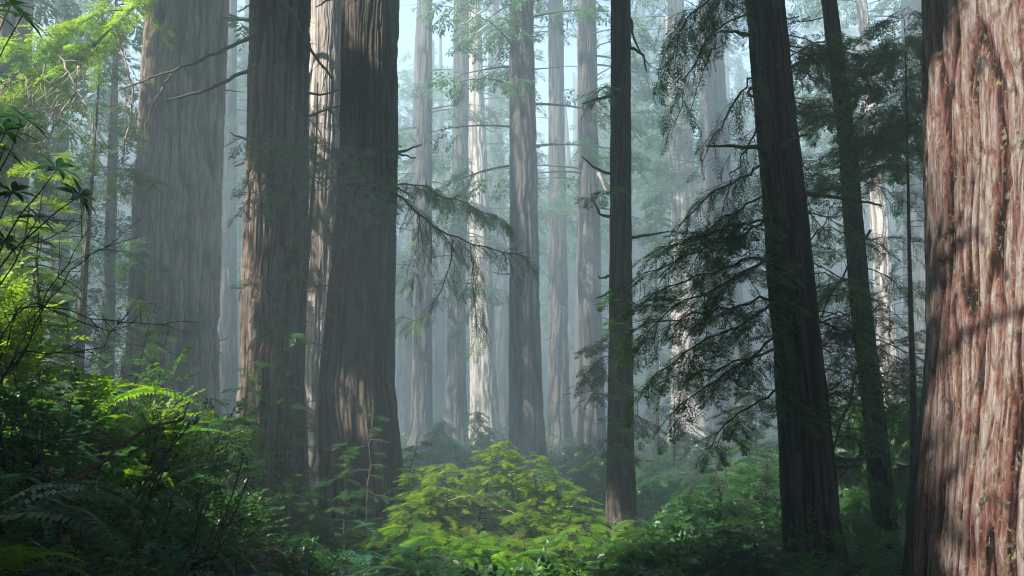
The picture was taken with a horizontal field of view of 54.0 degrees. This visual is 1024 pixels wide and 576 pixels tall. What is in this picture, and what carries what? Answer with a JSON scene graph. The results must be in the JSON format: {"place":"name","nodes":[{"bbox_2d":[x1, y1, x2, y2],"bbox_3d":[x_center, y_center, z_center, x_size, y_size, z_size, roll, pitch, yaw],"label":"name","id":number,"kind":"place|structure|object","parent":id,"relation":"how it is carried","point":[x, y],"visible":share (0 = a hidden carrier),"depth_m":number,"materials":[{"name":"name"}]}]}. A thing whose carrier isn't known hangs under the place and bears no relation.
{"place":"outdoors","nodes":[
{"label":"outdoors","id":0,"kind":"place"},
{"bbox_2d":[0,312,904,575],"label":"ground","id":1,"kind":"structure","parent":0,"point":[272,561],"depth_m":10.36,"materials":[{"name":"soil"}]},
{"bbox_2d":[0,143,82,405],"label":"hemlock bush","id":2,"kind":"object","parent":1,"relation":"on","point":[38,222],"visible":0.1,"depth_m":11.89,"materials":[{"name":"green plant"}]},
{"bbox_2d":[0,545,87,575],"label":"sword fern","id":3,"kind":"object","parent":1,"relation":"on","point":[23,550],"visible":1,"depth_m":4.24,"materials":[{"name":"green plant"}]},
{"bbox_2d":[0,256,94,417],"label":"leafy shrub","id":4,"kind":"object","parent":1,"relation":"on","point":[23,366],"visible":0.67,"depth_m":7.95,"materials":[{"name":"green plant"}]},
{"bbox_2d":[0,0,96,284],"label":"rhododendron","id":5,"kind":"object","parent":1,"relation":"on","point":[8,125],"visible":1,"depth_m":5.29,"materials":[{"name":"green plant"}]},
{"bbox_2d":[0,206,99,405],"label":"hemlock bush","id":6,"kind":"object","parent":1,"relation":"on","point":[47,281],"visible":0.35,"depth_m":9.17,"materials":[{"name":"green plant"}]},
{"bbox_2d":[0,488,102,575],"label":"sword fern","id":7,"kind":"object","parent":1,"relation":"on","point":[15,534],"visible":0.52,"depth_m":6.03,"materials":[{"name":"green plant"}]},
{"bbox_2d":[0,357,124,500],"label":"leafy shrub","id":8,"kind":"object","parent":1,"relation":"on","point":[6,407],"visible":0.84,"depth_m":7.04,"materials":[{"name":"green plant"}]},
{"bbox_2d":[11,344,127,421],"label":"leafy shrub","id":9,"kind":"object","parent":1,"relation":"on","point":[77,390],"visible":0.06,"depth_m":11.26,"materials":[{"name":"green plant"}]},
{"bbox_2d":[0,469,140,563],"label":"sword fern","id":10,"kind":"object","parent":1,"relation":"on","point":[16,513],"visible":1,"depth_m":4.36,"materials":[{"name":"green plant"}]},
{"bbox_2d":[0,442,142,551],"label":"sword fern","id":11,"kind":"object","parent":1,"relation":"on","point":[65,459],"visible":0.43,"depth_m":6.83,"materials":[{"name":"green plant"}]},
{"bbox_2d":[0,0,143,371],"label":"redwood tree","id":12,"kind":"object","parent":1,"relation":"on","point":[7,29],"visible":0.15,"depth_m":36.80,"materials":[{"name":"green plant"}]},
{"bbox_2d":[27,0,139,404],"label":"redwood tree","id":13,"kind":"object","parent":1,"relation":"on","point":[66,143],"visible":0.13,"depth_m":52.66,"materials":[{"name":"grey plant"}]},
{"bbox_2d":[0,0,192,410],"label":"young conifer","id":14,"kind":"object","parent":1,"relation":"on","point":[83,284],"visible":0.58,"depth_m":22.63,"materials":[{"name":"green plant"}]},
{"bbox_2d":[0,172,198,394],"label":"dead bush","id":15,"kind":"object","parent":1,"relation":"on","point":[41,307],"visible":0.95,"depth_m":7.04,"materials":[{"name":"brown wood"}]},
{"bbox_2d":[0,413,199,575],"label":"leafy shrub","id":16,"kind":"object","parent":1,"relation":"on","point":[165,462],"visible":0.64,"depth_m":6.05,"materials":[{"name":"green plant"}]},
{"bbox_2d":[11,374,197,430],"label":"sword fern","id":17,"kind":"object","parent":1,"relation":"on","point":[103,378],"visible":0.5,"depth_m":8.63,"materials":[{"name":"green plant"}]},
{"bbox_2d":[9,461,234,574],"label":"sword fern","id":18,"kind":"object","parent":1,"relation":"on","point":[148,517],"visible":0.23,"depth_m":7.02,"materials":[{"name":"green plant"}]},
{"bbox_2d":[28,0,222,429],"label":"young conifer","id":19,"kind":"object","parent":1,"relation":"on","point":[110,211],"visible":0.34,"depth_m":40.31,"materials":[{"name":"green plant"}]},
{"bbox_2d":[63,402,189,487],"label":"fallen branch","id":20,"kind":"object","parent":1,"relation":"on","point":[79,475],"visible":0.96,"depth_m":5.46,"materials":[{"name":"brown wood"}]},
{"bbox_2d":[27,476,241,575],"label":"leafy shrub","id":21,"kind":"object","parent":1,"relation":"on","point":[139,560],"visible":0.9,"depth_m":5.41,"materials":[{"name":"green plant"}]},
{"bbox_2d":[96,300,183,455],"bbox_3d":[-5.340,1.824,12.948,1.773,3.364,2.115,-3,-7,26],"label":"hemlock bush","id":22,"kind":"object","parent":1,"relation":"on","point":[146,335],"visible":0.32,"depth_m":13.14,"materials":[{"name":"green plant"}]},
{"bbox_2d":[66,427,227,506],"bbox_3d":[-3.237,1.470,8.262,1.616,0.631,1.724,0,-6,0],"label":"sword fern","id":23,"kind":"object","parent":1,"relation":"on","point":[139,469],"visible":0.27,"depth_m":8.40,"materials":[{"name":"green plant"}]},
{"bbox_2d":[94,339,204,439],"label":"leafy shrub","id":24,"kind":"object","parent":1,"relation":"on","point":[146,378],"visible":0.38,"depth_m":10.53,"materials":[{"name":"green plant"}]},
{"bbox_2d":[107,380,211,514],"bbox_3d":[-3.028,1.398,8.617,0.916,1.219,0.871,0,-6,0],"label":"leafy shrub","id":25,"kind":"object","parent":1,"relation":"on","point":[165,428],"visible":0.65,"depth_m":8.58,"materials":[{"name":"green plant"}]},
{"bbox_2d":[78,474,257,575],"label":"sword fern","id":26,"kind":"object","parent":1,"relation":"on","point":[133,537],"visible":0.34,"depth_m":7.27,"materials":[{"name":"green plant"}]},
{"bbox_2d":[0,0,339,525],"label":"redwood tree","id":27,"kind":"object","parent":1,"relation":"on","point":[278,38],"visible":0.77,"depth_m":19.92,"materials":[{"name":"brown plant"}]},
{"bbox_2d":[32,0,310,489],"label":"redwood tree","id":28,"kind":"object","parent":1,"relation":"on","point":[183,148],"visible":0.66,"depth_m":31.49,"materials":[{"name":"brown plant"}]},
{"bbox_2d":[122,0,247,440],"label":"redwood tree","id":29,"kind":"object","parent":1,"relation":"on","point":[228,365],"visible":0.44,"depth_m":62.17,"materials":[{"name":"grey plant"}]},
{"bbox_2d":[122,395,274,512],"bbox_3d":[-2.844,1.597,9.215,1.000,1.213,1.707,0,-6,0],"label":"leafy shrub","id":30,"kind":"object","parent":1,"relation":"on","point":[219,420],"visible":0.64,"depth_m":9.51,"materials":[{"name":"green plant"}]},
{"bbox_2d":[130,453,267,575],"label":"leafy shrub","id":31,"kind":"object","parent":1,"relation":"on","point":[193,509],"visible":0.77,"depth_m":5.94,"materials":[{"name":"green plant"}]},
{"bbox_2d":[146,519,267,575],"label":"sword fern","id":32,"kind":"object","parent":1,"relation":"on","point":[242,561],"visible":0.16,"depth_m":7.82,"materials":[{"name":"green plant"}]},
{"bbox_2d":[130,470,299,575],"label":"leafy shrub","id":33,"kind":"object","parent":1,"relation":"on","point":[213,517],"visible":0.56,"depth_m":7.95,"materials":[{"name":"green plant"}]},
{"bbox_2d":[183,397,295,548],"bbox_3d":[-3.892,2.809,14.316,2.103,2.509,2.682,0,-6,0],"label":"hemlock sapling","id":34,"kind":"object","parent":1,"relation":"on","point":[253,474],"visible":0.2,"depth_m":14.33,"materials":[{"name":"green plant"}]},
{"bbox_2d":[221,360,293,539],"bbox_3d":[-4.011,2.679,15.588,1.430,3.130,1.893,-2,-6,17],"label":"hemlock sapling","id":35,"kind":"object","parent":1,"relation":"on","point":[262,394],"visible":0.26,"depth_m":15.17,"materials":[{"name":"green plant"}]},
{"bbox_2d":[258,360,349,544],"bbox_3d":[-3.557,2.797,16.674,1.218,3.222,1.641,-5,-8,39],"label":"hemlock sapling","id":36,"kind":"object","parent":1,"relation":"on","point":[281,467],"visible":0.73,"depth_m":16.51,"materials":[{"name":"green plant"}]},
{"bbox_2d":[255,473,358,569],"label":"young redwood shrub","id":37,"kind":"object","parent":1,"relation":"on","point":[310,519],"visible":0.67,"depth_m":13.80,"materials":[{"name":"green plant"}]},
{"bbox_2d":[266,82,348,534],"bbox_3d":[-3.640,0.535,18.148,1.853,8.871,1.961,0,-6,0],"label":"young conifer","id":38,"kind":"object","parent":1,"relation":"on","point":[300,367],"visible":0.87,"depth_m":18.25,"materials":[{"name":"green plant"}]},
{"bbox_2d":[273,519,343,564],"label":"sword fern","id":39,"kind":"object","parent":1,"relation":"on","point":[324,521],"visible":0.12,"depth_m":13.88,"materials":[{"name":"green plant"}]},
{"bbox_2d":[265,536,378,575],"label":"leafy shrub","id":40,"kind":"object","parent":1,"relation":"on","point":[297,562],"visible":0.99,"depth_m":9.41,"materials":[{"name":"green plant"}]},
{"bbox_2d":[305,0,341,514],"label":"redwood tree","id":41,"kind":"object","parent":1,"relation":"on","point":[325,30],"visible":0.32,"depth_m":24.09,"materials":[{"name":"brown plant"}]},
{"bbox_2d":[297,511,387,556],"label":"sword fern","id":42,"kind":"object","parent":1,"relation":"on","point":[352,535],"visible":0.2,"depth_m":16.60,"materials":[{"name":"green plant"}]},
{"bbox_2d":[299,523,391,571],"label":"sword fern","id":43,"kind":"object","parent":1,"relation":"on","point":[339,539],"visible":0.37,"depth_m":14.36,"materials":[{"name":"green plant"}]},
{"bbox_2d":[314,409,393,557],"bbox_3d":[-2.412,3.150,15.889,1.121,2.428,2.275,0,-6,0],"label":"hemlock sapling","id":44,"kind":"object","parent":1,"relation":"on","point":[344,497],"visible":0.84,"depth_m":15.39,"materials":[{"name":"green plant"}]},
{"bbox_2d":[321,544,412,575],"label":"sword fern","id":45,"kind":"object","parent":1,"relation":"on","point":[359,558],"visible":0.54,"depth_m":13.46,"materials":[{"name":"green plant"}]},
{"bbox_2d":[341,519,397,564],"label":"sword fern","id":46,"kind":"object","parent":1,"relation":"on","point":[384,546],"visible":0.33,"depth_m":15.53,"materials":[{"name":"green plant"}]},
{"bbox_2d":[396,0,418,438],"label":"redwood tree","id":47,"kind":"object","parent":1,"relation":"on","point":[403,374],"visible":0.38,"depth_m":71.73,"materials":[{"name":"grey plant"}]},
{"bbox_2d":[354,500,469,567],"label":"young redwood shrub","id":48,"kind":"object","parent":1,"relation":"on","point":[393,530],"visible":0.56,"depth_m":15.27,"materials":[{"name":"green plant"}]},
{"bbox_2d":[402,438,436,511],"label":"young redwood shrub","id":49,"kind":"object","parent":1,"relation":"on","point":[416,454],"visible":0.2,"depth_m":20.07,"materials":[{"name":"green plant"}]},
{"bbox_2d":[296,0,547,539],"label":"redwood tree","id":50,"kind":"object","parent":1,"relation":"on","point":[356,383],"visible":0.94,"depth_m":18.46,"materials":[{"name":"brown plant"}]},
{"bbox_2d":[379,535,474,575],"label":"sword fern","id":51,"kind":"object","parent":1,"relation":"on","point":[411,562],"visible":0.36,"depth_m":14.10,"materials":[{"name":"green plant"}]},
{"bbox_2d":[372,539,484,575],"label":"young redwood shrub","id":52,"kind":"object","parent":1,"relation":"on","point":[431,556],"visible":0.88,"depth_m":13.08,"materials":[{"name":"green plant"}]},
{"bbox_2d":[402,428,483,484],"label":"young redwood shrub","id":53,"kind":"object","parent":1,"relation":"on","point":[441,455],"visible":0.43,"depth_m":36.78,"materials":[{"name":"green plant"}]},
{"bbox_2d":[417,417,468,462],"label":"young conifer","id":54,"kind":"object","parent":1,"relation":"on","point":[440,425],"visible":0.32,"depth_m":43.48,"materials":[{"name":"green plant"}]},
{"bbox_2d":[395,0,508,454],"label":"redwood tree","id":55,"kind":"object","parent":1,"relation":"on","point":[421,414],"visible":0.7,"depth_m":55.34,"materials":[{"name":"grey plant"}]},
{"bbox_2d":[0,363,906,575],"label":"undergrowth","id":56,"kind":"object","parent":1,"relation":"on","point":[114,429],"visible":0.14,"depth_m":12.17,"materials":[{"name":"green plant"}]},
{"bbox_2d":[383,441,526,549],"bbox_3d":[-0.942,3.549,16.921,2.479,2.006,2.120,1,-6,-7],"label":"young redwood shrub","id":57,"kind":"object","parent":1,"relation":"on","point":[454,528],"visible":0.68,"depth_m":16.89,"materials":[{"name":"green plant"}]},
{"bbox_2d":[401,0,509,448],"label":"redwood tree","id":58,"kind":"object","parent":1,"relation":"on","point":[455,417],"visible":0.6,"depth_m":60.01,"materials":[{"name":"grey plant"}]},
{"bbox_2d":[403,536,510,573],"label":"sword fern","id":59,"kind":"object","parent":1,"relation":"on","point":[474,556],"visible":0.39,"depth_m":14.67,"materials":[{"name":"green plant"}]},
{"bbox_2d":[26,0,902,433],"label":"distant woods","id":60,"kind":"object","parent":1,"relation":"on","point":[440,326],"visible":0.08,"depth_m":92.28,"materials":[{"name":"grey plant"}]},
{"bbox_2d":[451,411,504,461],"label":"young conifer","id":61,"kind":"object","parent":1,"relation":"on","point":[478,418],"visible":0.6,"depth_m":45.32,"materials":[{"name":"green plant"}]},
{"bbox_2d":[431,441,534,488],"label":"young redwood shrub","id":62,"kind":"object","parent":1,"relation":"on","point":[475,463],"visible":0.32,"depth_m":34.77,"materials":[{"name":"green plant"}]},
{"bbox_2d":[425,532,542,572],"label":"young redwood shrub","id":63,"kind":"object","parent":1,"relation":"on","point":[467,545],"visible":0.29,"depth_m":14.88,"materials":[{"name":"green plant"}]},
{"bbox_2d":[397,0,573,445],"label":"redwood tree","id":64,"kind":"object","parent":1,"relation":"on","point":[484,399],"visible":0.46,"depth_m":65.04,"materials":[{"name":"brown plant"}]},
{"bbox_2d":[435,0,547,433],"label":"redwood tree","id":65,"kind":"object","parent":1,"relation":"on","point":[501,313],"visible":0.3,"depth_m":81.83,"materials":[{"name":"grey plant"}]},
{"bbox_2d":[443,531,561,573],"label":"sword fern","id":66,"kind":"object","parent":1,"relation":"on","point":[501,553],"visible":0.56,"depth_m":14.68,"materials":[{"name":"green plant"}]},
{"bbox_2d":[485,449,539,546],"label":"young redwood shrub","id":67,"kind":"object","parent":1,"relation":"on","point":[513,498],"visible":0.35,"depth_m":17.50,"materials":[{"name":"green plant"}]},
{"bbox_2d":[475,557,573,575],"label":"sword fern","id":68,"kind":"object","parent":1,"relation":"on","point":[499,562],"visible":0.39,"depth_m":13.81,"materials":[{"name":"green plant"}]},
{"bbox_2d":[416,0,658,477],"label":"redwood tree","id":69,"kind":"object","parent":1,"relation":"on","point":[526,423],"visible":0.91,"depth_m":40.11,"materials":[{"name":"grey plant"}]},
{"bbox_2d":[497,529,591,574],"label":"sword fern","id":70,"kind":"object","parent":1,"relation":"on","point":[561,538],"visible":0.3,"depth_m":15.39,"materials":[{"name":"green plant"}]},
{"bbox_2d":[493,0,610,449],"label":"redwood tree","id":71,"kind":"object","parent":1,"relation":"on","point":[559,424],"visible":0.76,"depth_m":60.06,"materials":[{"name":"grey plant"}]},
{"bbox_2d":[499,452,630,557],"bbox_3d":[0.793,3.708,16.935,2.073,1.918,2.963,-5,-8,41],"label":"young redwood shrub","id":72,"kind":"object","parent":1,"relation":"on","point":[544,523],"visible":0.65,"depth_m":16.66,"materials":[{"name":"green plant"}]},
{"bbox_2d":[531,448,605,491],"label":"young redwood shrub","id":73,"kind":"object","parent":1,"relation":"on","point":[565,469],"visible":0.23,"depth_m":32.62,"materials":[{"name":"green plant"}]},
{"bbox_2d":[535,560,617,575],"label":"sword fern","id":74,"kind":"object","parent":1,"relation":"on","point":[585,574],"visible":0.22,"depth_m":13.93,"materials":[{"name":"green plant"}]},
{"bbox_2d":[468,0,685,463],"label":"redwood tree","id":75,"kind":"object","parent":1,"relation":"on","point":[589,179],"visible":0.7,"depth_m":48.13,"materials":[{"name":"grey plant"}]},
{"bbox_2d":[558,442,602,472],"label":"young conifer","id":76,"kind":"object","parent":1,"relation":"on","point":[582,446],"visible":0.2,"depth_m":37.41,"materials":[{"name":"green plant"}]},
{"bbox_2d":[534,514,638,575],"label":"young redwood shrub","id":77,"kind":"object","parent":1,"relation":"on","point":[574,544],"visible":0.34,"depth_m":15.26,"materials":[{"name":"green plant"}]},
{"bbox_2d":[545,459,643,511],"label":"young redwood shrub","id":78,"kind":"object","parent":1,"relation":"on","point":[585,481],"visible":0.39,"depth_m":25.74,"materials":[{"name":"green plant"}]},
{"bbox_2d":[565,520,640,555],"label":"sword fern","id":79,"kind":"object","parent":1,"relation":"on","point":[624,524],"visible":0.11,"depth_m":16.45,"materials":[{"name":"green plant"}]},
{"bbox_2d":[565,0,668,541],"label":"redwood tree","id":80,"kind":"object","parent":1,"relation":"on","point":[621,499],"visible":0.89,"depth_m":17.82,"materials":[{"name":"brown plant"}]},
{"bbox_2d":[571,0,700,428],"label":"redwood tree","id":81,"kind":"object","parent":1,"relation":"on","point":[660,4],"visible":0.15,"depth_m":88.28,"materials":[{"name":"grey plant"}]},
{"bbox_2d":[583,460,700,507],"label":"young redwood shrub","id":82,"kind":"object","parent":1,"relation":"on","point":[649,478],"visible":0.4,"depth_m":28.54,"materials":[{"name":"green plant"}]},
{"bbox_2d":[580,524,704,575],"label":"young redwood shrub","id":83,"kind":"object","parent":1,"relation":"on","point":[634,549],"visible":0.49,"depth_m":12.49,"materials":[{"name":"green plant"}]},
{"bbox_2d":[606,196,701,469],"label":"young conifer","id":84,"kind":"object","parent":1,"relation":"on","point":[657,241],"visible":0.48,"depth_m":42.05,"materials":[{"name":"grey plant"}]},
{"bbox_2d":[597,0,762,450],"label":"redwood tree","id":85,"kind":"object","parent":1,"relation":"on","point":[676,200],"visible":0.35,"depth_m":60.44,"materials":[{"name":"brown plant"}]},
{"bbox_2d":[636,359,724,503],"bbox_3d":[5.017,4.386,29.618,3.926,4.818,3.574,0,-6,0],"label":"young conifer","id":86,"kind":"object","parent":1,"relation":"on","point":[684,441],"visible":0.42,"depth_m":29.42,"materials":[{"name":"green plant"}]},
{"bbox_2d":[635,471,763,567],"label":"young redwood shrub","id":87,"kind":"object","parent":1,"relation":"on","point":[691,496],"visible":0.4,"depth_m":14.46,"materials":[{"name":"green plant"}]},
{"bbox_2d":[682,537,761,572],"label":"sword fern","id":88,"kind":"object","parent":1,"relation":"on","point":[718,547],"visible":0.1,"depth_m":13.85,"materials":[{"name":"green plant"}]},
{"bbox_2d":[631,0,832,455],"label":"redwood tree","id":89,"kind":"object","parent":1,"relation":"on","point":[713,104],"visible":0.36,"depth_m":55.38,"materials":[{"name":"grey plant"}]},
{"bbox_2d":[692,392,780,514],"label":"young conifer","id":90,"kind":"object","parent":1,"relation":"on","point":[757,435],"visible":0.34,"depth_m":23.62,"materials":[{"name":"green plant"}]},
{"bbox_2d":[673,525,802,575],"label":"young redwood shrub","id":91,"kind":"object","parent":1,"relation":"on","point":[732,567],"visible":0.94,"depth_m":10.98,"materials":[{"name":"green plant"}]},
{"bbox_2d":[596,0,922,575],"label":"redwood tree","id":92,"kind":"object","parent":1,"relation":"on","point":[809,466],"visible":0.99,"depth_m":12.62,"materials":[{"name":"green plant"}]},
{"bbox_2d":[750,450,780,513],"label":"leafy shrub","id":93,"kind":"object","parent":1,"relation":"on","point":[766,459],"visible":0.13,"depth_m":17.72,"materials":[{"name":"green plant"}]},
{"bbox_2d":[689,441,845,543],"bbox_3d":[3.788,3.303,15.574,1.887,1.860,3.095,5,-8,-37],"label":"young redwood shrub","id":94,"kind":"object","parent":1,"relation":"on","point":[767,480],"visible":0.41,"depth_m":15.43,"materials":[{"name":"green plant"}]},
{"bbox_2d":[725,341,848,490],"bbox_3d":[9.265,4.269,32.861,5.292,5.797,3.825,-4,-7,31],"label":"young conifer","id":95,"kind":"object","parent":1,"relation":"on","point":[776,440],"visible":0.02,"depth_m":32.45,"materials":[{"name":"green plant"}]},
{"bbox_2d":[741,0,925,559],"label":"redwood tree","id":96,"kind":"object","parent":1,"relation":"on","point":[858,268],"visible":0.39,"depth_m":15.05,"materials":[{"name":"brown plant"}]},
{"bbox_2d":[745,0,922,406],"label":"redwood tree","id":97,"kind":"object","parent":1,"relation":"on","point":[877,216],"visible":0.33,"depth_m":45.66,"materials":[{"name":"brown plant"}]},
{"bbox_2d":[797,6,924,474],"bbox_3d":[5.479,0.196,14.050,2.977,8.239,3.080,0,-6,0],"label":"young conifer","id":98,"kind":"object","parent":1,"relation":"on","point":[896,130],"visible":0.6,"depth_m":14.21,"materials":[{"name":"green plant"}]},
{"bbox_2d":[832,397,900,518],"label":"young conifer","id":99,"kind":"object","parent":1,"relation":"on","point":[843,423],"depth_m":23.68,"materials":[{"name":"green plant"}]},
{"bbox_2d":[812,0,925,400],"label":"redwood tree","id":100,"kind":"object","parent":1,"relation":"on","point":[918,272],"visible":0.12,"depth_m":50.02,"materials":[{"name":"grey plant"}]},
{"bbox_2d":[839,486,902,550],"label":"young redwood shrub","id":101,"kind":"object","parent":1,"relation":"on","point":[852,501],"visible":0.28,"depth_m":16.12,"materials":[{"name":"green plant"}]},
{"bbox_2d":[831,386,922,537],"bbox_3d":[6.431,3.139,18.155,2.226,2.878,2.574,4,-7,-32],"label":"leafy shrub","id":102,"kind":"object","parent":1,"relation":"on","point":[899,460],"visible":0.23,"depth_m":17.93,"materials":[{"name":"green plant"}]},
{"bbox_2d":[901,346,925,575],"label":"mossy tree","id":103,"kind":"object","parent":1,"relation":"on","point":[908,563],"visible":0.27,"depth_m":10.76,"materials":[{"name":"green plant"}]},
{"bbox_2d":[913,0,1023,575],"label":"redwood tree","id":104,"kind":"object","parent":1,"relation":"on","point":[969,517],"visible":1,"depth_m":7.23,"materials":[{"name":"red plant"}]},
{"bbox_2d":[32,0,902,312],"label":"sky","id":105,"kind":"structure","parent":0,"point":[407,19],"materials":[{"name":"white"}]}
]}

